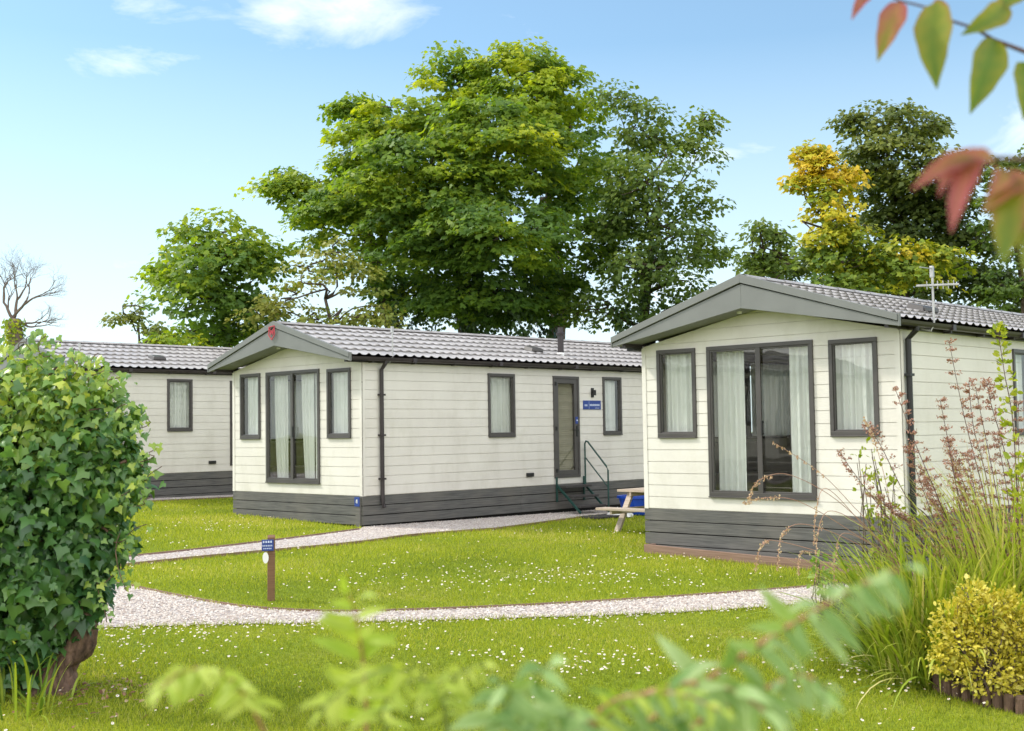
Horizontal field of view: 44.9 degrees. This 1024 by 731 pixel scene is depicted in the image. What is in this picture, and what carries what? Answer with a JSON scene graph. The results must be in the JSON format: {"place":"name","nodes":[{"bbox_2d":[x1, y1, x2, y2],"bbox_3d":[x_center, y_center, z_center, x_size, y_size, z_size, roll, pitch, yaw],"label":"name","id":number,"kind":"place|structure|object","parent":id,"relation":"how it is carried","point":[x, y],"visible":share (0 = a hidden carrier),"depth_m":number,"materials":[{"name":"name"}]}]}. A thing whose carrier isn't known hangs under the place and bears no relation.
{"place":"outdoors","nodes":[
{"label":"outdoors","id":0,"kind":"place"},
{"bbox_2d":[0,496,1023,730],"bbox_3d":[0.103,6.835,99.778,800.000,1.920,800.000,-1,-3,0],"label":"lawn","id":1,"kind":"structure","parent":0,"point":[323,678],"depth_m":9.79,"materials":[{"name":"plant"}]},
{"bbox_2d":[0,244,67,388],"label":"bare tree","id":2,"kind":"object","parent":1,"relation":"on","point":[14,325],"visible":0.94,"depth_m":40.07,"materials":[{"name":"brown plant"}]},
{"bbox_2d":[0,642,123,728],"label":"grass clump","id":3,"kind":"object","parent":1,"relation":"on","point":[41,700],"visible":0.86,"depth_m":7.31,"materials":[{"name":"green plant"}]},
{"bbox_2d":[0,328,165,696],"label":"ivy bush","id":4,"kind":"object","parent":1,"relation":"on","point":[75,477],"visible":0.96,"depth_m":7.59,"materials":[{"name":"green plant"}]},
{"bbox_2d":[10,670,208,727],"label":"leaf litter","id":5,"kind":"object","parent":1,"relation":"on","point":[123,693],"visible":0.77,"depth_m":7.61,"materials":[{"name":"plant"}]},
{"bbox_2d":[0,338,245,498],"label":"static caravan","id":6,"kind":"object","parent":1,"relation":"on","point":[182,394],"visible":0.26,"depth_m":26.93,"materials":[{"name":"beige"}]},
{"bbox_2d":[167,379,192,431],"bbox_3d":[-7.217,0.862,26.796,0.185,1.128,0.610,-4,-4,44],"label":"window","id":7,"kind":"structure","parent":6,"relation":"in","point":[180,410],"depth_m":26.86,"materials":[{"name":"clear glass"}]},
{"bbox_2d":[230,381,232,465],"bbox_3d":[-6.044,1.294,27.891,0.122,1.890,0.720,-4,-4,44],"label":"entrance door","id":8,"kind":"structure","parent":6,"relation":"in","point":[231,425],"depth_m":27.63,"materials":[{"name":"glass"}]},
{"bbox_2d":[97,300,174,343],"bbox_3d":[-11.460,0.640,37.999,2.458,5.324,1.619,-1,-3,0],"label":"broadleaf tree","id":9,"kind":"object","parent":1,"relation":"on","point":[133,317],"visible":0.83,"depth_m":37.92,"materials":[{"name":"green plant"}]},
{"bbox_2d":[138,327,213,347],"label":"leafy bush","id":10,"kind":"object","parent":1,"relation":"on","point":[169,338],"visible":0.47,"depth_m":30.79,"materials":[{"name":"green plant"}]},
{"bbox_2d":[140,495,232,500],"bbox_3d":[-5.324,2.896,27.936,0.870,0.112,11.200,-4,-4,44],"label":"gravel strip","id":11,"kind":"object","parent":1,"relation":"on","point":[189,497],"depth_m":26.49,"materials":[{"name":"grey gravel"}]},
{"bbox_2d":[152,496,232,501],"bbox_3d":[-5.006,2.890,27.624,0.022,0.142,11.200,-4,-4,44],"label":"path edging","id":12,"kind":"object","parent":1,"relation":"on","point":[192,498],"depth_m":25.92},
{"bbox_2d":[144,664,284,730],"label":"leafy shoot","id":13,"kind":"object","parent":1,"relation":"on","point":[182,687],"visible":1,"depth_m":0.90,"materials":[{"name":"green plant"}]},
{"bbox_2d":[126,206,303,348],"bbox_3d":[-7.874,-0.561,32.379,4.569,7.455,4.255,-1,-3,0],"label":"broadleaf tree","id":14,"kind":"object","parent":1,"relation":"on","point":[245,258],"visible":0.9,"depth_m":32.26,"materials":[{"name":"green plant"}]},
{"bbox_2d":[129,528,359,556],"bbox_3d":[-4.056,2.405,16.308,0.203,0.077,6.606,-3,-4,32],"label":"path edging","id":15,"kind":"object","parent":1,"relation":"on","point":[241,543],"visible":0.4,"depth_m":16.62,"materials":[{"name":"grey concrete"}]},
{"bbox_2d":[262,535,274,600],"bbox_3d":[-2.309,1.931,11.749,0.125,0.638,0.100,0,-3,-12],"label":"marker post","id":16,"kind":"object","parent":1,"relation":"on","point":[268,545],"visible":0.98,"depth_m":11.73,"materials":[{"name":"brown wood"}]},
{"bbox_2d":[223,234,409,331],"bbox_3d":[-4.865,-0.123,30.975,4.670,6.399,2.029,-1,-3,0],"label":"broadleaf tree","id":17,"kind":"object","parent":1,"relation":"on","point":[271,309],"visible":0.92,"depth_m":30.92,"materials":[{"name":"green plant"}]},
{"bbox_2d":[120,517,579,565],"bbox_3d":[-0.613,2.561,19.244,0.448,0.157,16.140,-3,-4,39],"label":"path edging","id":18,"kind":"object","parent":1,"relation":"on","point":[246,552],"visible":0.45,"depth_m":16.59,"materials":[{"name":"grey concrete"}]},
{"bbox_2d":[310,575,400,730],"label":"leafy shoot","id":19,"kind":"object","parent":1,"relation":"on","point":[345,626],"visible":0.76,"depth_m":1.01,"materials":[{"name":"green plant"}]},
{"bbox_2d":[127,509,607,562],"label":"gravel path","id":20,"kind":"structure","parent":1,"relation":"on","point":[311,541],"depth_m":18.69,"materials":[{"name":"grey gravel"}]},
{"bbox_2d":[556,440,609,513],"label":"entry steps","id":21,"kind":"structure","parent":20,"relation":"on","point":[583,495],"depth_m":23.00,"materials":[{"name":"grey metal"}]},
{"bbox_2d":[576,514,626,518],"bbox_3d":[1.598,2.665,21.883,0.500,0.034,0.830,-4,-4,44],"label":"door mat","id":22,"kind":"object","parent":20,"relation":"on","point":[600,516],"depth_m":21.68,"materials":[{"name":"grey"}]},
{"bbox_2d":[298,656,497,730],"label":"leafy shoot","id":23,"kind":"object","parent":1,"relation":"on","point":[398,679],"visible":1,"depth_m":0.92,"materials":[{"name":"green plant"}]},
{"bbox_2d":[233,36,637,338],"bbox_3d":[-2.062,-3.069,33.914,12.010,13.058,8.687,-1,-3,0],"label":"broadleaf tree","id":24,"kind":"object","parent":1,"relation":"on","point":[467,225],"visible":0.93,"depth_m":33.23,"materials":[{"name":"green plant"}]},
{"bbox_2d":[98,583,852,629],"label":"gravel path","id":25,"kind":"structure","parent":1,"relation":"on","point":[116,622],"depth_m":11.14,"materials":[{"name":"grey gravel"}]},
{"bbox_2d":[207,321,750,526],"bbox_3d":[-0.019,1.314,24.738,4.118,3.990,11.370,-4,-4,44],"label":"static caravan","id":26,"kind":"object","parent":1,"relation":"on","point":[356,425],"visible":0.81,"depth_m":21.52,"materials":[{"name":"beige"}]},
{"bbox_2d":[240,373,260,439],"bbox_3d":[-4.583,0.728,21.944,0.620,1.158,0.185,-4,-4,44],"label":"window","id":27,"kind":"structure","parent":26,"relation":"in","point":[254,411],"depth_m":22.03,"materials":[{"name":"clear glass"}]},
{"bbox_2d":[271,379,302,440],"bbox_3d":[-4.170,0.833,23.085,0.186,1.138,0.900,-4,-4,44],"label":"window","id":28,"kind":"structure","parent":26,"relation":"in","point":[298,383],"depth_m":23.12,"materials":[{"name":"clear glass"}]},
{"bbox_2d":[265,369,320,483],"bbox_3d":[-3.673,1.044,21.056,1.530,1.910,0.239,-4,-4,44],"label":"patio door","id":29,"kind":"structure","parent":26,"relation":"in","point":[308,417],"depth_m":21.03,"materials":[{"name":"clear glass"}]},
{"bbox_2d":[326,367,351,438],"bbox_3d":[-2.769,0.617,20.170,0.620,1.138,0.186,-4,-4,44],"label":"window","id":30,"kind":"structure","parent":26,"relation":"in","point":[342,390],"depth_m":20.26,"materials":[{"name":"clear glass"}]},
{"bbox_2d":[487,373,515,437],"bbox_3d":[-0.228,0.711,22.005,0.184,1.128,0.670,-4,-4,44],"label":"window","id":31,"kind":"structure","parent":26,"relation":"in","point":[501,411],"depth_m":22.10,"materials":[{"name":"clear glass"}]},
{"bbox_2d":[552,376,580,477],"bbox_3d":[1.015,1.146,23.174,0.122,1.890,0.720,-4,-4,44],"label":"entrance door","id":32,"kind":"structure","parent":26,"relation":"in","point":[565,433],"depth_m":23.24,"materials":[{"name":"grey glass"}]},
{"bbox_2d":[602,377,622,434],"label":"window","id":33,"kind":"structure","parent":26,"relation":"in","point":[608,383],"depth_m":24.27,"materials":[{"name":"clear glass"}]},
{"bbox_2d":[99,515,860,629],"bbox_3d":[2.009,2.403,16.398,7.963,0.284,17.461,-3,-4,38],"label":"grass fringe","id":34,"kind":"object","parent":1,"relation":"on","point":[486,616],"depth_m":11.14,"materials":[{"name":"green plant"}]},
{"bbox_2d":[116,580,860,611],"bbox_3d":[-0.227,2.250,12.286,9.187,0.246,2.372,-1,-3,-4],"label":"path edging","id":35,"kind":"object","parent":1,"relation":"on","point":[403,609],"visible":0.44,"depth_m":11.52,"materials":[{"name":"brown wood"}]},
{"bbox_2d":[3,504,985,730],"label":"daisies","id":36,"kind":"object","parent":1,"relation":"on","point":[407,646],"visible":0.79,"depth_m":9.64,"materials":[{"name":"white plant"}]},
{"bbox_2d":[448,655,596,730],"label":"leafy shoot","id":37,"kind":"object","parent":1,"relation":"on","point":[533,716],"visible":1,"depth_m":0.88,"materials":[{"name":"green plant"}]},
{"bbox_2d":[596,487,644,531],"bbox_3d":[2.496,2.257,19.246,1.710,0.659,1.682,-4,-4,44],"label":"picnic table","id":38,"kind":"object","parent":1,"relation":"on","point":[625,509],"visible":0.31,"depth_m":19.28,"materials":[{"name":"beige wood"}]},
{"bbox_2d":[607,512,633,516],"bbox_3d":[1.919,2.610,22.115,0.519,0.172,0.359,-1,-3,0],"label":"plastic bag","id":39,"kind":"object","parent":1,"relation":"on","point":[628,514],"visible":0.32,"depth_m":22.04,"materials":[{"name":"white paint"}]},
{"bbox_2d":[617,495,644,515],"bbox_3d":[2.537,2.555,22.717,1.219,0.356,0.848,-1,-3,0],"label":"plastic tub","id":40,"kind":"object","parent":1,"relation":"on","point":[637,501],"visible":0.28,"depth_m":22.40,"materials":[{"name":"blue plastic"}]},
{"bbox_2d":[542,78,746,333],"bbox_3d":[3.041,-2.268,32.582,5.766,10.924,4.732,-2,-3,28],"label":"broadleaf tree","id":41,"kind":"object","parent":1,"relation":"on","point":[661,263],"visible":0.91,"depth_m":32.42,"materials":[{"name":"green plant"}]},
{"bbox_2d":[573,681,733,730],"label":"leafy shoot","id":42,"kind":"object","parent":1,"relation":"on","point":[607,723],"visible":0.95,"depth_m":0.86,"materials":[{"name":"green plant"}]},
{"bbox_2d":[540,564,924,730],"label":"leafy shoot","id":43,"kind":"object","parent":1,"relation":"on","point":[726,691],"visible":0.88,"depth_m":0.87,"materials":[{"name":"green plant"}]},
{"bbox_2d":[727,216,800,279],"bbox_3d":[6.175,-0.258,29.945,1.913,6.672,1.493,-1,-3,0],"label":"broadleaf tree","id":44,"kind":"object","parent":1,"relation":"on","point":[762,261],"visible":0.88,"depth_m":29.92,"materials":[{"name":"green plant"}]},
{"bbox_2d":[644,543,915,577],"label":"timber kerb","id":45,"kind":"structure","parent":1,"relation":"on","point":[711,554],"depth_m":15.13,"materials":[{"name":"brown wood"}]},
{"bbox_2d":[611,266,1023,570],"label":"static caravan","id":46,"kind":"object","parent":1,"relation":"on","point":[831,367],"visible":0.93,"depth_m":15.20,"materials":[{"name":"beige"}]},
{"bbox_2d":[656,348,697,437],"bbox_3d":[2.184,0.368,16.154,0.620,1.158,0.185,-4,-4,44],"label":"window","id":47,"kind":"structure","parent":46,"relation":"in","point":[681,416],"depth_m":16.22,"materials":[{"name":"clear glass"}]},
{"bbox_2d":[713,360,717,437],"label":"window","id":48,"kind":"structure","parent":46,"relation":"in","point":[714,361],"depth_m":17.47,"materials":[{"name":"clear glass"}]},
{"bbox_2d":[706,340,817,500],"bbox_3d":[3.095,0.684,15.266,1.530,1.910,0.241,-4,-4,44],"label":"patio door","id":49,"kind":"structure","parent":46,"relation":"in","point":[731,426],"depth_m":15.36,"materials":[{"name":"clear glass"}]},
{"bbox_2d":[744,361,790,438],"bbox_3d":[3.857,0.522,18.580,0.185,1.138,1.100,-4,-4,44],"label":"window","id":50,"kind":"structure","parent":46,"relation":"in","point":[777,423],"depth_m":18.52,"materials":[{"name":"clear glass"}]},
{"bbox_2d":[828,337,879,436],"bbox_3d":[3.998,0.257,14.379,0.620,1.138,0.185,-4,-4,44],"label":"window","id":51,"kind":"structure","parent":46,"relation":"in","point":[847,422],"depth_m":14.44,"materials":[{"name":"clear glass"}]},
{"bbox_2d":[1011,349,1023,434],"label":"window","id":52,"kind":"structure","parent":46,"relation":"in","point":[1016,353],"depth_m":16.46,"materials":[{"name":"clear glass"}]},
{"bbox_2d":[806,549,862,640],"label":"leafy plant","id":53,"kind":"object","parent":1,"relation":"on","point":[813,559],"visible":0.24,"depth_m":9.50,"materials":[{"name":"green plant"}]},
{"bbox_2d":[776,138,978,295],"bbox_3d":[7.860,-1.077,26.337,4.098,7.994,2.988,-1,-3,0],"label":"broadleaf tree","id":54,"kind":"object","parent":1,"relation":"on","point":[837,238],"visible":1,"depth_m":26.06,"materials":[{"name":"yellow plant"}]},
{"bbox_2d":[761,97,1023,312],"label":"broadleaf tree","id":55,"kind":"object","parent":1,"relation":"on","point":[928,215],"visible":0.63,"depth_m":36.40,"materials":[{"name":"green plant"}]},
{"bbox_2d":[850,437,949,584],"bbox_3d":[2.900,1.344,9.237,0.715,1.632,0.468,-1,-3,0],"label":"leafy plant","id":56,"kind":"object","parent":1,"relation":"on","point":[870,510],"visible":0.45,"depth_m":9.23,"materials":[{"name":"green plant"}]},
{"bbox_2d":[929,674,1023,714],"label":"log edging","id":57,"kind":"object","parent":1,"relation":"on","point":[996,701],"visible":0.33,"depth_m":7.57,"materials":[{"name":"brown wood"}]},
{"bbox_2d":[966,143,1023,313],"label":"broadleaf tree","id":58,"kind":"object","parent":1,"relation":"on","point":[1016,290],"visible":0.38,"depth_m":33.98,"materials":[{"name":"green plant"}]},
{"bbox_2d":[0,0,1023,431],"label":"sky","id":59,"kind":"structure","parent":0,"point":[119,119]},
{"bbox_2d":[851,0,1023,268],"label":"leaves","id":60,"kind":"object","parent":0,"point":[961,169],"visible":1,"depth_m":1.44,"materials":[{"name":"green plant"}]},
{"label":"flower bed","id":61,"kind":"structure","parent":0,"visible":0},
{"bbox_2d":[753,540,882,571],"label":"straw stem","id":62,"kind":"object","parent":61,"relation":"on","point":[759,549],"visible":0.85,"depth_m":8.71,"materials":[{"name":"beige plant"}]},
{"bbox_2d":[742,494,896,566],"bbox_3d":[2.235,1.524,8.746,1.250,1.239,0.048,0,-3,-10],"label":"straw stem","id":63,"kind":"object","parent":61,"relation":"on","point":[758,498],"visible":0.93,"depth_m":8.74,"materials":[{"name":"plant"}]},
{"bbox_2d":[747,473,899,573],"bbox_3d":[2.248,1.450,8.757,1.221,1.386,0.064,0,-3,-10],"label":"straw stem","id":64,"kind":"object","parent":61,"relation":"on","point":[751,492],"visible":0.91,"depth_m":8.75,"materials":[{"name":"beige plant"}]},
{"bbox_2d":[795,550,857,575],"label":"straw stem","id":65,"kind":"object","parent":61,"relation":"on","point":[800,554],"visible":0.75,"depth_m":8.73,"materials":[{"name":"beige plant"}]},
{"bbox_2d":[773,441,892,546],"bbox_3d":[2.381,1.336,8.773,1.077,1.616,0.036,0,-3,-9],"label":"straw stem","id":66,"kind":"object","parent":61,"relation":"on","point":[797,457],"visible":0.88,"depth_m":8.77,"materials":[{"name":"beige plant"}]},
{"bbox_2d":[776,524,896,570],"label":"straw stem","id":67,"kind":"object","parent":61,"relation":"on","point":[786,530],"visible":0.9,"depth_m":8.72,"materials":[{"name":"plant"}]},
{"bbox_2d":[813,511,896,581],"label":"straw stem","id":68,"kind":"object","parent":61,"relation":"on","point":[821,530],"visible":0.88,"depth_m":8.71,"materials":[{"name":"plant"}]},
{"bbox_2d":[813,488,899,564],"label":"straw stem","id":69,"kind":"object","parent":61,"relation":"on","point":[814,538],"visible":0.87,"depth_m":8.73,"materials":[{"name":"beige plant"}]},
{"bbox_2d":[831,533,899,585],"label":"straw stem","id":70,"kind":"object","parent":61,"relation":"on","point":[836,555],"visible":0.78,"depth_m":8.71,"materials":[{"name":"beige plant"}]},
{"bbox_2d":[718,510,1023,710],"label":"strap leaf clump","id":71,"kind":"object","parent":61,"relation":"on","point":[907,574],"visible":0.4,"depth_m":8.08,"materials":[{"name":"green plant"}]},
{"bbox_2d":[863,417,898,574],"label":"straw stem","id":72,"kind":"object","parent":61,"relation":"on","point":[866,423],"visible":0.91,"depth_m":8.79,"materials":[{"name":"brown plant"}]},
{"bbox_2d":[836,448,927,597],"bbox_3d":[2.634,1.362,8.810,0.603,1.565,0.126,-2,-3,17],"label":"seed head stem","id":73,"kind":"object","parent":61,"relation":"on","point":[851,471],"visible":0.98,"depth_m":8.86,"materials":[{"name":"brown plant"}]},
{"bbox_2d":[861,421,936,560],"bbox_3d":[2.823,1.278,9.011,0.498,1.751,0.114,-2,-3,16],"label":"seed head stem","id":74,"kind":"object","parent":61,"relation":"on","point":[872,428],"visible":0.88,"depth_m":9.08,"materials":[{"name":"brown plant"}]},
{"bbox_2d":[867,492,932,600],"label":"seed head stem","id":75,"kind":"object","parent":61,"relation":"on","point":[898,514],"visible":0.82,"depth_m":8.79,"materials":[{"name":"brown plant"}]},
{"bbox_2d":[798,550,1008,688],"bbox_3d":[2.680,1.672,8.253,1.527,0.884,1.604,0,-3,-21],"label":"grass clump","id":76,"kind":"object","parent":61,"relation":"on","point":[900,667],"visible":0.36,"depth_m":8.06,"materials":[{"name":"green plant"}]},
{"bbox_2d":[892,385,957,579],"bbox_3d":[2.887,1.134,8.631,0.399,2.005,0.132,-2,-3,26],"label":"seed head stem","id":77,"kind":"object","parent":61,"relation":"on","point":[908,411],"visible":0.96,"depth_m":8.66,"materials":[{"name":"brown plant"}]},
{"bbox_2d":[902,443,951,573],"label":"seed head stem","id":78,"kind":"object","parent":61,"relation":"on","point":[923,482],"visible":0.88,"depth_m":8.65,"materials":[{"name":"brown plant"}]},
{"bbox_2d":[836,431,1023,627],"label":"grass clump","id":79,"kind":"object","parent":61,"relation":"on","point":[988,541],"visible":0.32,"depth_m":8.29,"materials":[{"name":"green plant"}]},
{"bbox_2d":[920,475,961,577],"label":"seed head stem","id":80,"kind":"object","parent":61,"relation":"on","point":[947,512],"visible":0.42,"depth_m":8.83,"materials":[{"name":"plant"}]},
{"bbox_2d":[935,397,978,573],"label":"seed head stem","id":81,"kind":"object","parent":61,"relation":"on","point":[943,399],"visible":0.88,"depth_m":8.51,"materials":[{"name":"brown plant"}]},
{"bbox_2d":[941,435,976,557],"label":"seed head stem","id":82,"kind":"object","parent":61,"relation":"on","point":[948,469],"visible":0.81,"depth_m":8.56,"materials":[{"name":"brown plant"}]},
{"bbox_2d":[947,458,989,563],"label":"seed head stem","id":83,"kind":"object","parent":61,"relation":"on","point":[959,470],"visible":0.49,"depth_m":8.56,"materials":[{"name":"brown plant"}]},
{"bbox_2d":[944,338,993,530],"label":"seed head stem","id":84,"kind":"object","parent":61,"relation":"on","point":[955,387],"visible":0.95,"depth_m":8.69,"materials":[{"name":"plant"}]},
{"bbox_2d":[915,574,1023,705],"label":"golden shrub","id":85,"kind":"object","parent":61,"relation":"on","point":[1002,670],"visible":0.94,"depth_m":7.59,"materials":[{"name":"yellow plant"}]},
{"bbox_2d":[959,449,991,546],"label":"seed head stem","id":86,"kind":"object","parent":61,"relation":"on","point":[969,451],"visible":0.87,"depth_m":8.46,"materials":[{"name":"plant"}]},
{"bbox_2d":[961,377,996,561],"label":"seed head stem","id":87,"kind":"object","parent":61,"relation":"on","point":[969,398],"visible":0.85,"depth_m":8.79,"materials":[{"name":"brown plant"}]},
{"bbox_2d":[968,385,1015,567],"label":"seed head stem","id":88,"kind":"object","parent":61,"relation":"on","point":[986,433],"visible":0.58,"depth_m":8.62,"materials":[{"name":"plant"}]},
{"bbox_2d":[980,377,1016,558],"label":"seed head stem","id":89,"kind":"object","parent":61,"relation":"on","point":[990,397],"visible":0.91,"depth_m":8.88,"materials":[{"name":"plant"}]},
{"bbox_2d":[986,321,1023,591],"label":"lime leaf shoot","id":90,"kind":"object","parent":61,"relation":"on","point":[1000,378],"visible":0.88,"depth_m":8.40,"materials":[{"name":"green plant"}]},
{"bbox_2d":[991,429,1022,576],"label":"seed head stem","id":91,"kind":"object","parent":61,"relation":"on","point":[1002,463],"visible":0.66,"depth_m":8.72,"materials":[{"name":"brown plant"}]},
{"bbox_2d":[1006,400,1023,557],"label":"seed head stem","id":92,"kind":"object","parent":61,"relation":"on","point":[1021,419],"visible":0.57,"depth_m":8.79,"materials":[{"name":"brown plant"}]},
{"bbox_2d":[1009,458,1023,588],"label":"lime leaf shoot","id":93,"kind":"object","parent":61,"relation":"on","point":[1021,464],"visible":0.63,"depth_m":8.26,"materials":[{"name":"green plant"}]}
]}

